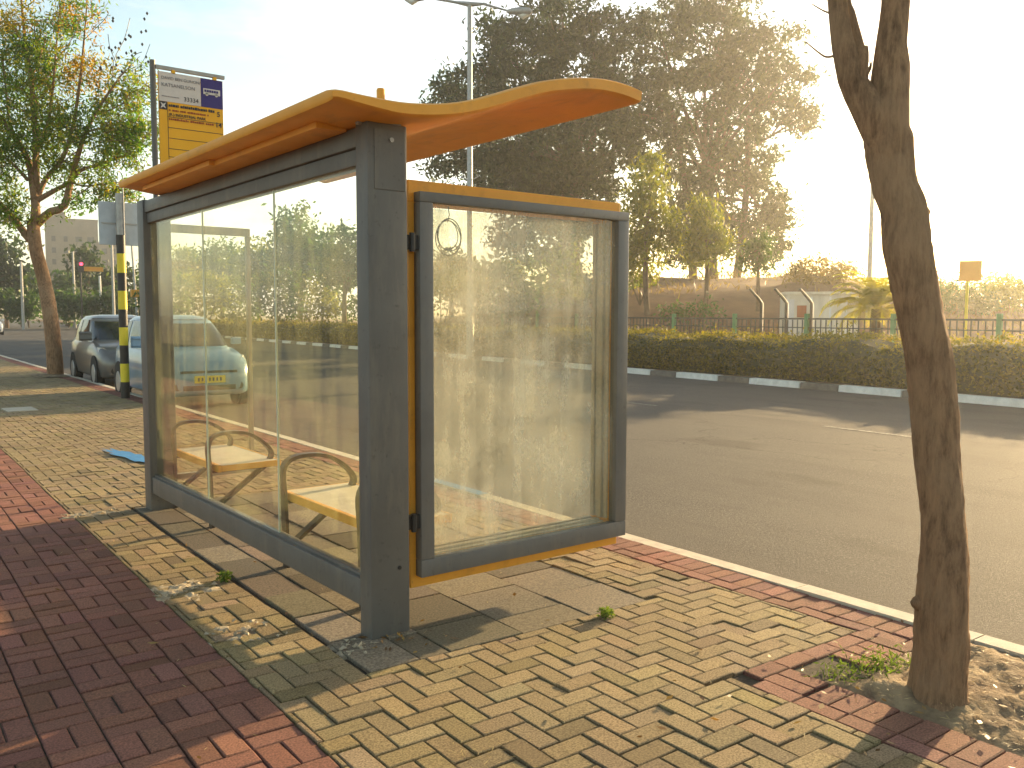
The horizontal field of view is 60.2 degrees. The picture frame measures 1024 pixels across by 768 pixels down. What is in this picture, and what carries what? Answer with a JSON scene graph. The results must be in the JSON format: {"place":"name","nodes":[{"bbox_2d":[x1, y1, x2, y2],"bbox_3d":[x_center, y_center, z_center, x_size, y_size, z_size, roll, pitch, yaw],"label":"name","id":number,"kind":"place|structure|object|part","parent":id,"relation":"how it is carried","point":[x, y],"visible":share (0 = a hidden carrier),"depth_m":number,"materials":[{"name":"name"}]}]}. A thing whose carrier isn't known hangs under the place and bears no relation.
{"place":"outdoors","nodes":[
{"label":"outdoors","id":0,"kind":"place"},
{"bbox_2d":[0,315,446,341],"bbox_3d":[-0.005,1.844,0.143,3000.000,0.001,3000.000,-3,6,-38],"label":"ground","id":1,"kind":"structure","parent":0,"point":[262,317],"depth_m":464.44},
{"bbox_2d":[0,238,17,290],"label":"tree","id":2,"kind":"object","parent":1,"relation":"on","point":[5,264],"visible":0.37,"depth_m":105.31,"materials":[{"name":"green plant"}]},
{"bbox_2d":[0,225,44,327],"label":"tree","id":3,"kind":"object","parent":1,"relation":"on","point":[11,278],"visible":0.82,"depth_m":104.33,"materials":[{"name":"green plant"}]},
{"bbox_2d":[1,263,50,326],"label":"tree","id":4,"kind":"object","parent":1,"relation":"on","point":[33,276],"visible":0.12,"depth_m":111.89,"materials":[{"name":"green plant"}]},
{"bbox_2d":[49,265,83,325],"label":"tree","id":5,"kind":"object","parent":1,"relation":"on","point":[60,278],"visible":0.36,"depth_m":124.18,"materials":[{"name":"green plant"}]},
{"bbox_2d":[44,212,117,319],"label":"apartment block","id":6,"kind":"structure","parent":1,"relation":"on","point":[61,236],"depth_m":247.79,"materials":[{"name":"beige concrete"}]},
{"bbox_2d":[87,237,93,241],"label":"window","id":7,"kind":"structure","parent":6,"relation":"in","point":[89,239],"depth_m":250.00,"materials":[{"name":"grey glass"}]},
{"bbox_2d":[54,239,110,315],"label":"tree","id":8,"kind":"object","parent":1,"relation":"on","point":[85,254],"visible":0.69,"depth_m":111.16,"materials":[{"name":"green plant"}]},
{"bbox_2d":[75,266,116,310],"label":"tree","id":9,"kind":"object","parent":1,"relation":"on","point":[103,277],"visible":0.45,"depth_m":117.33,"materials":[{"name":"green plant"}]},
{"bbox_2d":[104,261,138,298],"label":"tree","id":10,"kind":"object","parent":1,"relation":"on","point":[129,275],"visible":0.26,"depth_m":117.65,"materials":[{"name":"green plant"}]},
{"bbox_2d":[171,243,212,314],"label":"roadside tree","id":11,"kind":"object","parent":1,"relation":"on","point":[181,256],"visible":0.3,"depth_m":83.33,"materials":[{"name":"green plant"}]},
{"bbox_2d":[182,236,244,319],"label":"roadside tree","id":12,"kind":"object","parent":1,"relation":"on","point":[212,261],"visible":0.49,"depth_m":77.44,"materials":[{"name":"green plant"}]},
{"bbox_2d":[303,218,356,323],"bbox_3d":[-10.732,-6.758,57.837,5.750,8.198,4.366,2,5,19],"label":"roadside tree","id":13,"kind":"object","parent":1,"relation":"on","point":[344,263],"visible":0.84,"depth_m":57.44,"materials":[{"name":"green plant"}]},
{"bbox_2d":[134,484,645,672],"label":"pavement slabs","id":14,"kind":"structure","parent":0,"point":[478,609],"depth_m":4.91,"materials":[{"name":"concrete"}]},
{"bbox_2d":[171,420,280,527],"bbox_3d":[-2.274,0.671,6.930,0.528,0.716,1.040,-3,6,-38],"label":"bench","id":15,"kind":"object","parent":14,"relation":"on","point":[229,456],"visible":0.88,"depth_m":6.70,"materials":[{"name":"paint"}]},
{"bbox_2d":[326,638,377,659],"bbox_3d":[-0.736,1.226,4.131,0.206,0.055,0.240,-3,6,-38],"label":"rubble","id":16,"kind":"object","parent":14,"relation":"on","point":[339,653],"visible":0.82,"depth_m":4.11,"materials":[{"name":"grey stone"}]},
{"bbox_2d":[280,452,451,607],"bbox_3d":[-0.900,0.811,5.179,0.528,0.716,1.180,-3,6,-38],"label":"bench","id":17,"kind":"object","parent":14,"relation":"on","point":[340,502],"visible":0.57,"depth_m":5.37,"materials":[{"name":"paint"}]},
{"bbox_2d":[118,78,641,639],"bbox_3d":[-1.201,-0.301,5.962,1.995,2.831,3.980,-3,6,-38],"label":"bus shelter","id":18,"kind":"object","parent":14,"relation":"on","point":[376,144],"visible":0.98,"depth_m":4.62,"materials":[{"name":"grey paint"}]},
{"bbox_2d":[0,359,945,767],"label":"pavement","id":19,"kind":"structure","parent":0,"point":[578,693],"depth_m":3.96,"materials":[{"name":"beige brick"}]},
{"bbox_2d":[1,406,38,411],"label":"manhole cover","id":20,"kind":"object","parent":19,"relation":"on","point":[16,409],"visible":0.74,"depth_m":14.27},
{"bbox_2d":[59,507,119,520],"bbox_3d":[-3.273,1.010,6.874,0.480,0.049,0.201,-3,6,-38],"label":"rubble","id":21,"kind":"object","parent":19,"relation":"on","point":[77,515],"visible":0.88,"depth_m":6.85,"materials":[{"name":"beige stone"}]},
{"bbox_2d":[102,448,144,461],"bbox_3d":[-4.038,0.792,9.516,0.240,0.001,1.939,-4,6,-44],"label":"pavement marking","id":22,"kind":"object","parent":19,"relation":"on","point":[133,456],"visible":0.64,"depth_m":9.72,"materials":[{"name":"blue paint"}]},
{"bbox_2d":[149,578,222,602],"bbox_3d":[-1.834,1.165,4.960,0.400,0.042,0.477,-3,6,-38],"label":"rubble","id":23,"kind":"object","parent":19,"relation":"on","point":[187,585],"visible":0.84,"depth_m":4.99,"materials":[{"name":"beige stone"}]},
{"bbox_2d":[149,59,224,197],"bbox_3d":[-2.846,-0.921,7.882,0.644,3.740,0.047,-3,6,-38],"label":"bus stop sign","id":24,"kind":"object","parent":19,"relation":"on","point":[190,109],"visible":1,"depth_m":7.72,"materials":[{"name":"yellow metal"}]},
{"bbox_2d":[214,570,234,582],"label":"weed","id":25,"kind":"object","parent":19,"relation":"on","point":[224,575],"visible":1,"depth_m":5.16,"materials":[{"name":"green plant"}]},
{"bbox_2d":[201,618,287,648],"bbox_3d":[-1.298,1.215,4.326,0.440,0.044,0.400,-3,6,-38],"label":"rubble","id":26,"kind":"object","parent":19,"relation":"on","point":[244,630],"visible":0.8,"depth_m":4.31,"materials":[{"name":"beige stone"}]},
{"bbox_2d":[29,513,1013,767],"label":"fallen leaves","id":27,"kind":"object","parent":19,"relation":"on","point":[667,697],"visible":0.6,"depth_m":3.65,"materials":[{"name":"brown plant"}]},
{"bbox_2d":[116,574,1023,767],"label":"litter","id":28,"kind":"object","parent":19,"relation":"on","point":[788,680],"visible":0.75,"depth_m":3.43,"materials":[{"name":"plant"}]},
{"bbox_2d":[596,606,615,619],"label":"weed","id":29,"kind":"object","parent":19,"relation":"on","point":[607,612],"visible":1,"depth_m":4.55,"materials":[{"name":"green plant"}]},
{"bbox_2d":[0,417,1012,767],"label":"ground","id":30,"kind":"structure","parent":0,"point":[810,669],"depth_m":3.93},
{"bbox_2d":[830,643,1023,756],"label":"soil","id":31,"kind":"structure","parent":30,"relation":"on","point":[1003,728],"depth_m":3.58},
{"bbox_2d":[800,644,910,684],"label":"grass","id":32,"kind":"structure","parent":31,"relation":"on","point":[860,666],"depth_m":3.88,"materials":[{"name":"green plant"}]},
{"bbox_2d":[806,0,970,711],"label":"street tree","id":33,"kind":"object","parent":31,"relation":"on","point":[878,104],"visible":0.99,"depth_m":3.50,"materials":[{"name":"brown plant"}]},
{"bbox_2d":[0,318,1023,645],"bbox_3d":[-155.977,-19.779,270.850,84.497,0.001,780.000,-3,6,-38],"label":"road","id":34,"kind":"structure","parent":0,"point":[780,482],"depth_m":10.55,"materials":[{"name":"grey asphalt"}]},
{"bbox_2d":[0,319,3,334],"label":"moving car","id":35,"kind":"object","parent":34,"relation":"on","point":[1,329],"visible":0.98,"depth_m":71.14,"materials":[{"name":"white paint"}]},
{"bbox_2d":[0,287,33,327],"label":"shrub","id":36,"kind":"object","parent":34,"relation":"on","point":[8,294],"visible":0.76,"depth_m":99.44,"materials":[{"name":"green plant"}]},
{"bbox_2d":[0,289,42,327],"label":"shrub","id":37,"kind":"object","parent":34,"relation":"on","point":[30,312],"visible":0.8,"depth_m":99.30,"materials":[{"name":"green plant"}]},
{"bbox_2d":[20,262,24,328],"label":"pole","id":38,"kind":"object","parent":34,"relation":"on","point":[22,300],"visible":1,"depth_m":94.76,"materials":[{"name":"metal"}]},
{"bbox_2d":[53,283,89,327],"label":"shrub","id":39,"kind":"object","parent":34,"relation":"on","point":[62,302],"visible":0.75,"depth_m":99.27,"materials":[{"name":"green plant"}]},
{"bbox_2d":[72,252,76,327],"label":"pole","id":40,"kind":"object","parent":34,"relation":"on","point":[73,279],"visible":0.5,"depth_m":104.56,"materials":[{"name":"metal"}]},
{"bbox_2d":[64,285,109,321],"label":"shrub","id":41,"kind":"object","parent":34,"relation":"on","point":[94,307],"visible":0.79,"depth_m":99.12,"materials":[{"name":"green plant"}]},
{"bbox_2d":[78,257,102,318],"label":"traffic light","id":42,"kind":"object","parent":34,"relation":"on","point":[81,268],"visible":0.96,"depth_m":96.44,"materials":[{"name":"black metal"}]},
{"bbox_2d":[99,276,101,312],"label":"pole","id":43,"kind":"object","parent":34,"relation":"on","point":[100,288],"visible":0.35,"depth_m":99.66,"materials":[{"name":"grey metal"}]},
{"bbox_2d":[70,315,135,383],"bbox_3d":[-9.579,-0.840,21.546,1.995,1.694,3.818,-3,6,-36],"label":"parked car","id":44,"kind":"object","parent":34,"relation":"on","point":[95,342],"visible":0.36,"depth_m":20.64,"materials":[{"name":"grey paint"}]},
{"bbox_3d":[-10.704,-1.391,21.895,0.130,0.418,0.509,-3,6,-36],"label":"side window","id":45,"kind":"part","parent":44,"relation":"part of","materials":[{"name":"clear glass"}]},
{"bbox_3d":[-10.236,-1.340,21.255,0.125,0.418,1.003,-3,6,-36],"label":"side window","id":46,"kind":"part","parent":44,"relation":"part of","materials":[{"name":"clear glass"}]},
{"bbox_2d":[111,245,115,314],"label":"pole","id":47,"kind":"object","parent":34,"relation":"on","point":[113,287],"visible":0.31,"depth_m":91.64,"materials":[{"name":"metal"}]},
{"bbox_2d":[94,281,135,314],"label":"shrub","id":48,"kind":"object","parent":34,"relation":"on","point":[107,300],"visible":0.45,"depth_m":99.26,"materials":[{"name":"green plant"}]},
{"bbox_2d":[130,246,138,315],"bbox_3d":[-25.650,-6.503,60.072,0.600,6.830,0.716,-3,6,-38],"label":"leaning pole","id":49,"kind":"object","parent":34,"relation":"on","point":[132,292],"visible":0.5,"depth_m":59.94,"materials":[{"name":"metal"}]},
{"bbox_2d":[132,271,201,315],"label":"shrub","id":50,"kind":"object","parent":34,"relation":"on","point":[180,305],"visible":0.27,"depth_m":57.95,"materials":[{"name":"green plant"}]},
{"bbox_2d":[114,315,247,403],"bbox_3d":[-6.495,-0.493,17.179,1.995,1.694,3.818,-3,6,-36],"label":"parked car","id":51,"kind":"object","parent":34,"relation":"on","point":[226,369],"visible":0.69,"depth_m":16.16,"materials":[{"name":"white paint"}]},
{"bbox_3d":[-7.621,-1.044,17.529,0.130,0.418,0.509,-3,6,-36],"label":"side window","id":52,"kind":"part","parent":51,"relation":"part of","materials":[{"name":"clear glass"}]},
{"bbox_3d":[-7.153,-0.993,16.889,0.125,0.418,1.003,-3,6,-36],"label":"side window","id":53,"kind":"part","parent":51,"relation":"part of","materials":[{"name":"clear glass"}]},
{"bbox_2d":[172,266,244,320],"bbox_3d":[-21.309,-5.700,61.080,5.605,4.938,4.207,0,4,-5],"label":"shrub","id":54,"kind":"object","parent":34,"relation":"on","point":[211,300],"visible":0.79,"depth_m":60.90,"materials":[{"name":"green plant"}]},
{"bbox_2d":[0,355,1023,658],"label":"kerb","id":55,"kind":"structure","parent":34,"relation":"on","point":[1012,649],"depth_m":5.36,"materials":[{"name":"concrete"}]},
{"bbox_2d":[434,478,487,494],"bbox_3d":[-0.839,0.887,8.434,0.108,0.001,2.000,-3,6,-36],"label":"kerb marking","id":56,"kind":"object","parent":55,"relation":"on","point":[460,487],"visible":0.4,"depth_m":7.92,"materials":[{"name":"white paint"}]},
{"bbox_2d":[77,324,1023,407],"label":"kerb","id":57,"kind":"structure","parent":34,"relation":"on","point":[991,400],"depth_m":22.05,"materials":[{"name":"white paint"}]},
{"bbox_2d":[405,0,531,356],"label":"street lamp","id":58,"kind":"object","parent":57,"relation":"on","point":[522,12],"visible":1,"depth_m":32.75,"materials":[{"name":"metal"}]},
{"bbox_2d":[283,360,910,436],"bbox_3d":[-2.319,-0.172,23.639,0.110,0.001,52.100,-3,5,-34],"label":"road marking","id":59,"kind":"object","parent":34,"relation":"on","point":[657,405],"visible":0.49,"depth_m":13.15,"materials":[{"name":"paint"}]},
{"bbox_2d":[0,356,1023,767],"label":"pavement red bricks","id":60,"kind":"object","parent":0,"point":[100,604],"visible":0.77,"depth_m":3.90,"materials":[{"name":"red brick"}]},
{"bbox_2d":[28,373,69,377],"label":"soil","id":61,"kind":"structure","parent":60,"relation":"on","point":[44,375],"depth_m":21.97,"materials":[{"name":"soil"}]},
{"bbox_2d":[0,0,159,374],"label":"street tree","id":62,"kind":"object","parent":61,"relation":"on","point":[46,81],"visible":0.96,"depth_m":22.30,"materials":[{"name":"green plant"}]},
{"bbox_2d":[98,177,137,398],"bbox_3d":[-7.145,-1.753,16.321,0.800,4.070,0.207,-3,6,-38],"label":"striped post","id":63,"kind":"object","parent":60,"relation":"on","point":[117,221],"visible":0.94,"depth_m":16.21,"materials":[{"name":"metal"}]},
{"bbox_2d":[0,0,1023,315],"label":"sky","id":64,"kind":"structure","parent":0,"point":[966,57],"materials":[{"name":"white"}]},
{"bbox_2d":[32,269,1023,398],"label":"hill","id":65,"kind":"structure","parent":0,"point":[741,302],"depth_m":45.85,"materials":[{"name":"plant"}]},
{"bbox_2d":[115,276,139,314],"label":"shrub","id":66,"kind":"object","parent":65,"relation":"on","point":[131,311],"visible":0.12,"depth_m":99.02,"materials":[{"name":"green plant"}]},
{"bbox_2d":[128,246,177,288],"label":"roadside tree","id":67,"kind":"object","parent":65,"relation":"on","point":[173,258],"depth_m":89.81,"materials":[{"name":"green plant"}]},
{"bbox_2d":[205,273,269,324],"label":"shrub","id":68,"kind":"object","parent":65,"relation":"on","point":[234,316],"visible":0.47,"depth_m":63.56,"materials":[{"name":"green plant"}]},
{"bbox_2d":[218,234,286,319],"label":"roadside tree","id":69,"kind":"object","parent":65,"relation":"on","point":[257,268],"visible":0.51,"depth_m":69.34,"materials":[{"name":"green plant"}]},
{"bbox_2d":[240,261,321,326],"bbox_3d":[-15.044,-5.517,58.073,5.298,5.208,3.934,1,4,7],"label":"shrub","id":70,"kind":"object","parent":65,"relation":"on","point":[268,284],"visible":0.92,"depth_m":57.90,"materials":[{"name":"green plant"}]},
{"bbox_2d":[255,199,356,321],"bbox_3d":[-14.399,-7.992,62.400,6.567,10.125,6.532,-3,6,-38],"label":"roadside tree","id":71,"kind":"object","parent":65,"relation":"on","point":[293,245],"visible":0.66,"depth_m":61.21,"materials":[{"name":"green plant"}]},
{"bbox_2d":[277,263,341,322],"bbox_3d":[-13.824,-5.789,61.021,4.798,5.333,4.614,0,4,-6],"label":"shrub","id":72,"kind":"object","parent":65,"relation":"on","point":[325,306],"visible":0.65,"depth_m":60.77,"materials":[{"name":"green plant"}]},
{"bbox_2d":[312,272,357,323],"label":"shrub","id":73,"kind":"object","parent":65,"relation":"on","point":[350,306],"visible":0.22,"depth_m":63.83,"materials":[{"name":"green plant"}]},
{"bbox_2d":[433,254,482,325],"bbox_3d":[-3.802,-4.709,47.031,4.380,4.415,4.010,-3,6,-38],"label":"shrub","id":74,"kind":"object","parent":65,"relation":"on","point":[450,277],"visible":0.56,"depth_m":46.87,"materials":[{"name":"green plant"}]},
{"bbox_2d":[433,242,498,325],"bbox_3d":[-3.911,-6.269,56.168,5.993,5.658,4.712,-1,5,-13],"label":"roadside tree","id":75,"kind":"object","parent":65,"relation":"on","point":[449,260],"visible":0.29,"depth_m":55.41,"materials":[{"name":"green plant"}]},
{"bbox_2d":[446,256,510,325],"bbox_3d":[-1.934,-5.191,50.148,4.113,4.293,3.873,4,6,38],"label":"shrub","id":76,"kind":"object","parent":65,"relation":"on","point":[486,292],"visible":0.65,"depth_m":49.66,"materials":[{"name":"green plant"}]},
{"bbox_2d":[473,249,541,299],"bbox_3d":[-1.044,-7.012,58.227,4.593,3.887,5.069,-3,6,-38],"label":"roadside tree","id":77,"kind":"object","parent":65,"relation":"on","point":[500,267],"visible":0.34,"depth_m":57.50,"materials":[{"name":"green plant"}]},
{"bbox_2d":[476,254,554,328],"bbox_3d":[0.311,-4.705,43.888,3.830,4.244,3.390,-1,5,-16],"label":"shrub","id":78,"kind":"object","parent":65,"relation":"on","point":[524,291],"visible":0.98,"depth_m":43.54,"materials":[{"name":"green plant"}]},
{"bbox_2d":[412,0,654,281],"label":"eucalyptus tree","id":79,"kind":"object","parent":65,"relation":"on","point":[567,166],"visible":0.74,"depth_m":64.31,"materials":[{"name":"green plant"}]},
{"bbox_2d":[529,239,592,309],"bbox_3d":[2.582,-5.523,46.702,4.183,4.410,4.425,-3,6,-38],"label":"shrub","id":80,"kind":"object","parent":65,"relation":"on","point":[574,280],"visible":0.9,"depth_m":46.70,"materials":[{"name":"green plant"}]},
{"bbox_2d":[566,258,642,298],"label":"shrub","id":81,"kind":"object","parent":65,"relation":"on","point":[588,283],"visible":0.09,"depth_m":49.59,"materials":[{"name":"green plant"}]},
{"bbox_2d":[208,317,1023,397],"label":"hedge","id":82,"kind":"object","parent":65,"relation":"on","point":[985,366],"visible":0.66,"depth_m":23.16,"materials":[{"name":"green plant"}]},
{"bbox_2d":[628,259,668,304],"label":"tree","id":83,"kind":"object","parent":65,"relation":"on","point":[653,279],"visible":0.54,"depth_m":45.72,"materials":[{"name":"green plant"}]},
{"bbox_2d":[615,149,695,315],"bbox_3d":[6.676,-7.414,44.303,4.250,8.563,4.217,-3,6,-38],"label":"young tree","id":84,"kind":"object","parent":65,"relation":"on","point":[642,240],"visible":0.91,"depth_m":43.65,"materials":[{"name":"green plant"}]},
{"bbox_2d":[651,292,728,332],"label":"shrub","id":85,"kind":"object","parent":65,"relation":"on","point":[680,309],"visible":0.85,"depth_m":39.87,"materials":[{"name":"green plant"}]},
{"bbox_2d":[677,190,748,312],"bbox_3d":[9.909,-6.487,43.930,3.962,6.424,3.106,1,4,5],"label":"young tree","id":86,"kind":"object","parent":65,"relation":"on","point":[704,231],"visible":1,"depth_m":43.61,"materials":[{"name":"green plant"}]},
{"bbox_2d":[608,0,830,278],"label":"eucalyptus tree","id":87,"kind":"object","parent":65,"relation":"on","point":[708,73],"visible":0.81,"depth_m":66.89,"materials":[{"name":"green plant"}]},
{"bbox_2d":[444,314,1023,343],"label":"fence","id":88,"kind":"object","parent":65,"relation":"on","point":[999,319],"visible":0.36,"depth_m":25.54,"materials":[{"name":"metal"}]},
{"bbox_2d":[749,288,762,335],"bbox_3d":[8.531,-2.046,30.959,0.544,2.631,0.126,0,4,-8],"label":"fence post","id":89,"kind":"object","parent":65,"relation":"on","point":[756,296],"visible":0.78,"depth_m":30.89,"materials":[{"name":"paint"}]},
{"bbox_2d":[729,222,784,311],"bbox_3d":[12.324,-5.707,44.138,2.795,4.811,2.879,-3,6,-38],"label":"young tree","id":90,"kind":"object","parent":65,"relation":"on","point":[756,248],"visible":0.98,"depth_m":43.87,"materials":[{"name":"green plant"}]},
{"bbox_2d":[774,288,787,339],"bbox_3d":[9.409,-2.043,30.959,0.544,2.631,0.126,0,4,-8],"label":"fence post","id":91,"kind":"object","parent":65,"relation":"on","point":[781,296],"visible":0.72,"depth_m":30.89,"materials":[{"name":"paint"}]},
{"bbox_2d":[799,288,813,335],"bbox_3d":[10.286,-2.041,30.959,0.544,2.631,0.126,0,4,-8],"label":"fence post","id":92,"kind":"object","parent":65,"relation":"on","point":[807,297],"visible":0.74,"depth_m":30.89,"materials":[{"name":"paint"}]},
{"bbox_2d":[778,292,857,340],"bbox_3d":[13.161,-2.709,38.070,3.040,2.462,2.360,1,5,10],"label":"booth","id":93,"kind":"object","parent":65,"relation":"on","point":[798,305],"visible":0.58,"depth_m":37.00,"materials":[{"name":"white"}]},
{"bbox_2d":[788,299,793,340],"bbox_3d":[11.730,-2.511,37.215,0.260,2.092,0.025,1,5,10],"label":"door","id":94,"kind":"structure","parent":93,"relation":"in","point":[790,301],"depth_m":37.17,"materials":[{"name":"white metal"}]},
{"bbox_2d":[797,305,806,316],"bbox_3d":[12.164,-3.048,37.094,0.380,0.500,0.025,1,5,10],"label":"window","id":95,"kind":"structure","parent":93,"relation":"in","point":[801,309],"depth_m":37.09,"materials":[{"name":"red"}]},
{"bbox_2d":[777,249,876,286],"bbox_3d":[17.574,-6.039,49.944,4.904,3.076,5.071,-3,6,-38],"label":"shrub","id":96,"kind":"object","parent":65,"relation":"on","point":[801,272],"visible":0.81,"depth_m":49.40,"materials":[{"name":"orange plant"}]},
{"bbox_2d":[819,270,899,338],"bbox_3d":[10.064,-1.686,24.520,2.880,2.920,3.101,-3,6,-38],"label":"palm","id":97,"kind":"object","parent":65,"relation":"on","point":[876,292],"visible":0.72,"depth_m":24.18,"materials":[{"name":"green plant"}]},
{"bbox_2d":[865,186,873,317],"bbox_3d":[17.028,-8.057,41.825,0.260,11.781,0.247,-3,6,-38],"label":"utility pole","id":98,"kind":"object","parent":65,"relation":"on","point":[870,244],"visible":0.31,"depth_m":41.84,"materials":[{"name":"metal"}]},
{"bbox_2d":[937,270,961,296],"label":"shrub","id":99,"kind":"object","parent":65,"relation":"on","point":[940,280],"depth_m":59.46,"materials":[{"name":"green plant"}]},
{"bbox_2d":[959,261,981,342],"bbox_3d":[15.028,-2.305,29.080,0.660,3.474,0.112,2,5,19],"label":"sign post","id":100,"kind":"object","parent":65,"relation":"on","point":[970,271],"visible":0.93,"depth_m":28.96,"materials":[{"name":"metal"}]},
{"bbox_2d":[940,271,1007,316],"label":"shrub","id":101,"kind":"object","parent":65,"relation":"on","point":[976,303],"visible":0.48,"depth_m":46.18,"materials":[{"name":"green plant"}]},
{"bbox_2d":[938,268,1023,305],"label":"shrub","id":102,"kind":"object","parent":65,"relation":"on","point":[944,282],"visible":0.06,"depth_m":57.23,"materials":[{"name":"green plant"}]},
{"bbox_2d":[972,266,1023,312],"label":"shrub","id":103,"kind":"object","parent":65,"relation":"on","point":[1010,291],"visible":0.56,"depth_m":49.50,"materials":[{"name":"green plant"}]}
]}

